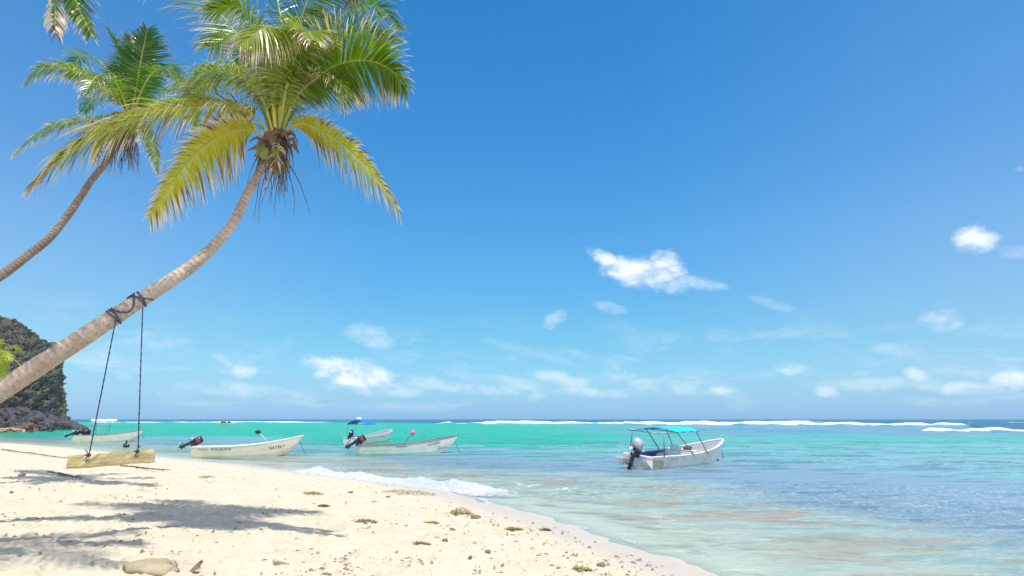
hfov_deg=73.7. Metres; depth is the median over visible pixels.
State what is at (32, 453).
dead frond
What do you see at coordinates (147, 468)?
dead frond
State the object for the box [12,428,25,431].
boulder
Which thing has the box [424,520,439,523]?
seaweed clump
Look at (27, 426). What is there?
boulder
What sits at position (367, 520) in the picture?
seaweed clump
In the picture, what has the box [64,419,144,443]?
open boat
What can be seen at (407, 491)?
seaweed clump
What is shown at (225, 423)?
distant boat
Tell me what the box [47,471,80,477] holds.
dead frond
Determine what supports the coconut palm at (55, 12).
on the ground
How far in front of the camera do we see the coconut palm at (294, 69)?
13.38 m
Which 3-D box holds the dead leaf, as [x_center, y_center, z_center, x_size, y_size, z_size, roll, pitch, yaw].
[-4.460,3.937,9.649,0.200,0.100,0.104,-27,21,-30]
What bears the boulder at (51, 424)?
on the ground
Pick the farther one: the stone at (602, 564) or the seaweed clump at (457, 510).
the seaweed clump at (457, 510)
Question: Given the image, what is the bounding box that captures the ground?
[0,426,1023,575]
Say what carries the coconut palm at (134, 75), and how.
on the ground
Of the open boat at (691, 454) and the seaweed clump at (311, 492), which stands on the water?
the open boat at (691, 454)
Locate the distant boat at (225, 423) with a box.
[217,421,235,424]
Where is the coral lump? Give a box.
[272,557,288,565]
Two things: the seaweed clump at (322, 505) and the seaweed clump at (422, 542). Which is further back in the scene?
the seaweed clump at (322, 505)
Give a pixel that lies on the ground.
(676, 539)
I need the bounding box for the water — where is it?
[0,419,1023,574]
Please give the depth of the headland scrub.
194.70 m
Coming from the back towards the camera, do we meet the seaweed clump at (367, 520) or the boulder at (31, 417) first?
the boulder at (31, 417)
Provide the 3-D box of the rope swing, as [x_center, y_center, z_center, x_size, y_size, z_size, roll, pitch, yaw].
[-6.534,1.496,11.450,1.518,2.966,0.485,0,-11,0]
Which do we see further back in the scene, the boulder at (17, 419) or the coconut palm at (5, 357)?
the boulder at (17, 419)
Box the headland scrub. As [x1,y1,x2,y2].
[0,317,39,337]
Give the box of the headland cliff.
[0,316,71,420]
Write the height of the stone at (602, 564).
0.116 m
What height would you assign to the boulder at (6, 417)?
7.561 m
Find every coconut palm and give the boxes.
[0,0,413,403]
[0,20,218,281]
[0,339,23,377]
[43,0,98,44]
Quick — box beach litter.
[1,462,673,575]
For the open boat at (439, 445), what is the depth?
51.67 m
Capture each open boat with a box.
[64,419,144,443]
[178,435,304,458]
[343,417,391,444]
[344,434,458,454]
[616,426,723,469]
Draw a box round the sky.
[0,0,1023,418]
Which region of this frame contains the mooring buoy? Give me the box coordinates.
[123,440,129,447]
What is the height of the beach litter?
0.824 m
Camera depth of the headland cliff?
193.58 m
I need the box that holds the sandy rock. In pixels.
[122,558,179,575]
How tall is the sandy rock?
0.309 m
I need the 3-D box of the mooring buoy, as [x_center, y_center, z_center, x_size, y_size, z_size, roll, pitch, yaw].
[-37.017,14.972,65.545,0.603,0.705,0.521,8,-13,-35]
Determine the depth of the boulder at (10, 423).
153.40 m
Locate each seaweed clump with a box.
[303,491,323,493]
[317,504,329,506]
[351,518,377,522]
[387,490,434,495]
[412,541,430,544]
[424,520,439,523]
[450,507,473,514]
[504,526,522,529]
[573,565,591,570]
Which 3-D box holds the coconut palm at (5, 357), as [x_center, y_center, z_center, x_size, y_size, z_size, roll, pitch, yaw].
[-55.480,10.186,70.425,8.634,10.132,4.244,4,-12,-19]
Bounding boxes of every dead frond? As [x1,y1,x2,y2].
[1,449,67,457]
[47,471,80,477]
[120,465,170,470]
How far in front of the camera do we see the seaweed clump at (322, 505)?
17.76 m
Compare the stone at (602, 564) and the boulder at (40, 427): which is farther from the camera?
the boulder at (40, 427)
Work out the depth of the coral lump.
10.44 m
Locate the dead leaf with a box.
[190,560,202,571]
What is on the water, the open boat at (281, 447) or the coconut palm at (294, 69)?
the open boat at (281, 447)
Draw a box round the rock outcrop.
[0,407,88,429]
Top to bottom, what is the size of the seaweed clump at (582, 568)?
0.071 m
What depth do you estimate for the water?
39.91 m
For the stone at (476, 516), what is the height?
0.134 m
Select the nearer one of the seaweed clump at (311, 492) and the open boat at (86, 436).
the seaweed clump at (311, 492)
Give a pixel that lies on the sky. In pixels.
(611, 209)
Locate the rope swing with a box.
[66,291,154,468]
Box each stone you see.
[470,515,480,518]
[597,562,605,567]
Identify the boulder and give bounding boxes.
[0,413,14,421]
[0,419,25,427]
[0,428,9,431]
[8,415,29,423]
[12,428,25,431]
[15,423,37,431]
[22,411,43,423]
[34,419,58,429]
[34,424,46,430]
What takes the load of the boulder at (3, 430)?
on the ground
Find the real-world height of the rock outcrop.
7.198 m
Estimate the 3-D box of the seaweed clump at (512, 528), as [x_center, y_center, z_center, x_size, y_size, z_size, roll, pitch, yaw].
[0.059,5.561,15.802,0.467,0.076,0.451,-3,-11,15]

